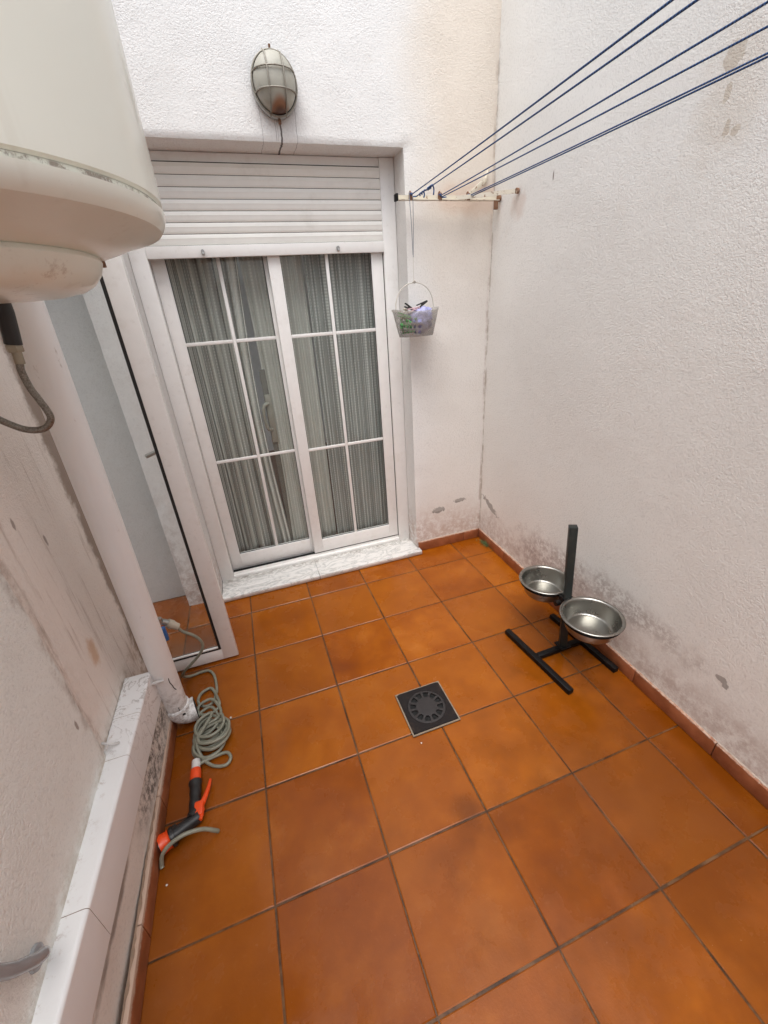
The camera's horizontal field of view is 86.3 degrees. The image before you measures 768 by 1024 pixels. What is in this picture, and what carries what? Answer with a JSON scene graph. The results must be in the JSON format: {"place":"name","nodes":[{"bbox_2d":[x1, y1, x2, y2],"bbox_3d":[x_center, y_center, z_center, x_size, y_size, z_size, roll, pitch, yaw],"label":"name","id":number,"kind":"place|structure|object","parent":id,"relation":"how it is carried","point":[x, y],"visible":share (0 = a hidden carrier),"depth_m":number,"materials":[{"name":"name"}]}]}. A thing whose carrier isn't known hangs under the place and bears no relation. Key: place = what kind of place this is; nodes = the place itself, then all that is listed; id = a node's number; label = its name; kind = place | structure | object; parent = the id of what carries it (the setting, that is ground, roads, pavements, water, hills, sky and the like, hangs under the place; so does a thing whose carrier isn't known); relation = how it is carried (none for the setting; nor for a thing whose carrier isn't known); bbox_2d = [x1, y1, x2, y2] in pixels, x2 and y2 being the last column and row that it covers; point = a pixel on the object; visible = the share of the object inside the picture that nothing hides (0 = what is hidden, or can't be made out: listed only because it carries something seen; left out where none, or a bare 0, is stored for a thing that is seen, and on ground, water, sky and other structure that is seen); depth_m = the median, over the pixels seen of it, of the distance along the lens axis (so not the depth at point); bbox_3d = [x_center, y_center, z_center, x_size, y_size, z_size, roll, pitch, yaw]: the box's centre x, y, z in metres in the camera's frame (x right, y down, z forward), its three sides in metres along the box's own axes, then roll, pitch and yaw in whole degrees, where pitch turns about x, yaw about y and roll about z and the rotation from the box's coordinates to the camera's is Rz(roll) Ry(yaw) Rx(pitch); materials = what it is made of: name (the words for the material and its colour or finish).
{"place":"outdoors","nodes":[
{"label":"outdoors","id":0,"kind":"place"},
{"bbox_2d":[269,442,337,533],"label":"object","id":1,"kind":"structure","parent":0,"point":[273,458],"depth_m":4.04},
{"bbox_2d":[237,255,325,450],"bbox_3d":[-0.928,-1.465,3.327,3.200,2.700,2.625,-12,27,-15],"label":"room interior","id":2,"kind":"object","parent":1,"relation":"on","point":[255,360],"depth_m":4.47,"materials":[{"name":"paint"}]},
{"bbox_2d":[140,537,767,1023],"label":"ground","id":3,"kind":"structure","parent":0,"point":[526,839],"depth_m":1.24,"materials":[{"name":"tile"}]},
{"bbox_2d":[0,332,147,1023],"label":"wall","id":4,"kind":"structure","parent":3,"relation":"on","point":[71,659],"depth_m":1.02,"materials":[{"name":"paint"}]},
{"bbox_2d":[0,942,50,981],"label":"wall tap pipe","id":5,"kind":"object","parent":4,"relation":"attached to","point":[34,959],"depth_m":0.71,"materials":[{"name":"grey paint"}]},
{"bbox_2d":[0,0,165,303],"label":"water heater","id":6,"kind":"object","parent":4,"relation":"attached to","point":[80,202],"visible":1,"depth_m":0.42,"materials":[{"name":"white metal"}]},
{"bbox_2d":[0,303,54,432],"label":"flexible hose","id":7,"kind":"object","parent":6,"relation":"attached to","point":[10,334],"visible":0.99,"depth_m":0.69,"materials":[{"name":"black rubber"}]},
{"bbox_2d":[101,741,119,750],"bbox_3d":[-0.805,0.687,1.201,0.045,0.025,0.032,-12,27,-15],"label":"drain stub","id":8,"kind":"object","parent":4,"relation":"attached to","point":[108,744],"visible":1,"depth_m":1.20,"materials":[{"name":"white plastic"}]},
{"bbox_2d":[158,617,168,640],"bbox_3d":[-0.931,0.480,1.634,0.116,0.103,0.034,-12,27,-15],"label":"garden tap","id":9,"kind":"object","parent":4,"relation":"attached to","point":[165,633],"visible":0.28,"depth_m":1.64,"materials":[{"name":"blue plastic"}]},
{"bbox_2d":[100,255,238,671],"bbox_3d":[-1.096,-0.168,1.457,0.688,2.020,0.073,-12,27,-15],"label":"glass door","id":10,"kind":"structure","parent":4,"relation":"attached to","point":[120,298],"depth_m":1.50,"materials":[{"name":"white paint"}]},
{"bbox_2d":[31,672,176,1023],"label":"masonry ledge","id":11,"kind":"object","parent":3,"relation":"on","point":[96,971],"visible":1,"depth_m":1.02,"materials":[{"name":"paint"}]},
{"bbox_2d":[12,301,199,723],"bbox_3d":[-0.822,-0.467,0.929,0.313,3.002,0.118,21,36,41],"label":"downpipe","id":12,"kind":"object","parent":3,"relation":"on","point":[48,372],"visible":0.89,"depth_m":1.14,"materials":[{"name":"grey plastic"}]},
{"bbox_2d":[44,294,184,602],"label":"wall","id":13,"kind":"structure","parent":3,"relation":"on","point":[74,329],"depth_m":2.00,"materials":[{"name":"grey paint"}]},
{"bbox_2d":[157,766,211,853],"bbox_3d":[-0.632,0.965,1.339,0.121,0.059,0.260,-1,26,6],"label":"spray gun","id":14,"kind":"object","parent":3,"relation":"on","point":[194,818],"visible":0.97,"depth_m":1.31,"materials":[{"name":"orange plastic"}]},
{"bbox_2d":[159,827,219,869],"bbox_3d":[-0.595,0.999,1.244,0.174,0.070,0.027,-19,30,-28],"label":"hose offcut","id":15,"kind":"object","parent":3,"relation":"on","point":[181,836],"visible":1,"depth_m":1.23,"materials":[{"name":"beige rubber"}]},
{"bbox_2d":[162,619,231,768],"bbox_3d":[-0.729,0.660,1.592,0.157,0.394,0.525,-16,28,-23],"label":"garden hose","id":16,"kind":"object","parent":3,"relation":"on","point":[220,722],"visible":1,"depth_m":1.59,"materials":[{"name":"green plastic"}]},
{"bbox_2d":[83,0,501,605],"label":"wall","id":17,"kind":"structure","parent":3,"relation":"on","point":[409,88],"depth_m":1.75,"materials":[{"name":"white paint"}]},
{"bbox_2d":[128,150,408,580],"bbox_3d":[-0.484,-0.635,2.242,1.224,2.047,0.095,-12,27,-15],"label":"sliding door","id":18,"kind":"structure","parent":17,"relation":"attached to","point":[156,292],"depth_m":2.19,"materials":[{"name":"white paint"}]},
{"bbox_2d":[165,257,290,551],"bbox_3d":[-0.867,-0.601,2.205,0.444,1.950,0.071,-12,27,-15],"label":"curtain","id":19,"kind":"object","parent":18,"relation":"hanging from","point":[198,292],"visible":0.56,"depth_m":2.20,"materials":[{"name":"white fabric"}]},
{"bbox_2d":[144,160,383,259],"bbox_3d":[-0.519,-1.348,1.835,1.080,0.341,0.033,-12,27,-15],"label":"roller shutter","id":20,"kind":"object","parent":18,"relation":"attached to","point":[217,209],"visible":0.88,"depth_m":1.84,"materials":[{"name":"paint"}]},
{"bbox_2d":[259,369,293,540],"bbox_3d":[-0.629,-0.247,2.437,0.066,1.140,0.028,-26,33,-37],"label":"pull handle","id":21,"kind":"object","parent":18,"relation":"attached to","point":[271,426],"visible":0.94,"depth_m":2.34,"materials":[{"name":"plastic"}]},
{"bbox_2d":[239,255,336,539],"bbox_3d":[-0.522,-0.673,2.301,0.312,1.950,0.028,-12,27,-15],"label":"curtain","id":22,"kind":"object","parent":18,"relation":"hanging from","point":[253,274],"visible":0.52,"depth_m":2.28,"materials":[{"name":"white fabric"}]},
{"bbox_2d":[303,253,387,533],"bbox_3d":[-0.152,-0.734,2.372,0.456,1.950,0.023,-12,27,-15],"label":"curtain","id":23,"kind":"object","parent":18,"relation":"hanging from","point":[350,280],"visible":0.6,"depth_m":2.35,"materials":[{"name":"white fabric"}]},
{"bbox_2d":[250,43,297,124],"bbox_3d":[-0.410,-1.625,1.545,0.174,0.228,0.094,-12,27,-15],"label":"bulkhead lamp","id":24,"kind":"object","parent":17,"relation":"attached to","point":[274,86],"visible":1,"depth_m":1.53,"materials":[{"name":"white glass"}]},
{"bbox_2d":[394,170,519,209],"bbox_3d":[0.314,-1.457,1.824,0.536,0.166,0.234,-12,27,-15],"label":"clothesline bracket","id":25,"kind":"object","parent":17,"relation":"attached to","point":[495,196],"visible":0.94,"depth_m":1.87,"materials":[{"name":"white metal"}]},
{"bbox_2d":[395,191,433,311],"bbox_3d":[0.142,-1.147,1.928,0.234,0.589,0.160,-12,27,-15],"label":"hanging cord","id":26,"kind":"object","parent":25,"relation":"hanging from","point":[414,281],"visible":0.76,"depth_m":1.92,"materials":[{"name":"plastic"}]},
{"bbox_2d":[400,323,413,330],"bbox_3d":[0.112,-0.895,1.987,0.067,0.041,0.012,-12,27,-15],"label":"clothes peg","id":27,"kind":"object","parent":26,"relation":"in","point":[404,325],"visible":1,"depth_m":1.98,"materials":[{"name":"green plastic"}]},
{"bbox_2d":[404,318,411,325],"bbox_3d":[0.115,-0.923,1.988,0.012,0.040,0.067,-17,29,-24],"label":"clothes peg","id":28,"kind":"object","parent":26,"relation":"in","point":[408,322],"visible":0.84,"depth_m":1.98,"materials":[{"name":"green plastic"}]},
{"bbox_2d":[407,306,419,312],"bbox_3d":[0.142,-0.976,1.979,0.069,0.027,0.012,-15,28,-21],"label":"clothes peg","id":29,"kind":"object","parent":26,"relation":"in","point":[413,309],"visible":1,"depth_m":1.97,"materials":[{"name":"pink plastic"}]},
{"bbox_2d":[407,306,432,334],"bbox_3d":[0.178,-0.947,2.031,0.138,0.131,0.103,-26,33,-37],"label":"plastic bag","id":30,"kind":"object","parent":26,"relation":"in","point":[422,324],"visible":0.88,"depth_m":1.99,"materials":[{"name":"purple plastic"}]},
{"bbox_2d":[416,300,427,308],"bbox_3d":[0.185,-1.008,1.992,0.068,0.036,0.012,-21,31,-31],"label":"clothes peg","id":31,"kind":"object","parent":26,"relation":"in","point":[423,303],"visible":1,"depth_m":1.99,"materials":[{"name":"plastic"}]},
{"bbox_2d":[410,0,698,197],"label":"clothesline","id":32,"kind":"object","parent":25,"relation":"attached to","point":[608,48],"visible":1,"depth_m":0.84,"materials":[{"name":"blue plastic"}]},
{"bbox_2d":[438,0,767,197],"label":"clothesline","id":33,"kind":"object","parent":25,"relation":"attached to","point":[698,43],"visible":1,"depth_m":0.89,"materials":[{"name":"blue plastic"}]},
{"bbox_2d":[467,52,767,195],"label":"clothesline","id":34,"kind":"object","parent":25,"relation":"attached to","point":[725,73],"visible":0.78,"depth_m":1.03,"materials":[{"name":"blue plastic"}]},
{"bbox_2d":[222,538,421,602],"bbox_3d":[-0.409,0.334,2.617,1.295,0.026,0.290,-12,27,-15],"label":"door sill","id":35,"kind":"structure","parent":3,"relation":"on","point":[271,580],"depth_m":2.54,"materials":[{"name":"stone"}]},
{"bbox_2d":[395,681,460,737],"bbox_3d":[0.171,0.781,1.642,0.198,0.013,0.198,-12,27,-15],"label":"floor drain","id":36,"kind":"object","parent":3,"relation":"on","point":[427,708],"visible":1,"depth_m":1.63,"materials":[{"name":"metal"}]},
{"bbox_2d":[505,524,620,694],"bbox_3d":[0.767,0.344,1.731,0.306,0.639,0.491,-12,27,-15],"label":"bowl stand","id":37,"kind":"object","parent":3,"relation":"on","point":[563,643],"visible":0.85,"depth_m":1.76,"materials":[{"name":"black paint"}]},
{"bbox_2d":[519,565,563,602],"bbox_3d":[0.734,0.336,1.877,0.226,0.073,0.226,-12,27,-15],"label":"dog bowl","id":38,"kind":"object","parent":37,"relation":"on","point":[543,580],"visible":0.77,"depth_m":1.93,"materials":[{"name":"metal"}]},
{"bbox_2d":[559,596,625,644],"bbox_3d":[0.829,0.442,1.646,0.240,0.073,0.240,-12,27,-15],"label":"dog bowl","id":39,"kind":"object","parent":37,"relation":"on","point":[593,617],"visible":0.98,"depth_m":1.68,"materials":[{"name":"metal"}]},
{"bbox_2d":[478,0,767,809],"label":"wall","id":40,"kind":"structure","parent":3,"relation":"on","point":[625,422],"depth_m":1.39,"materials":[{"name":"paint"}]}
]}

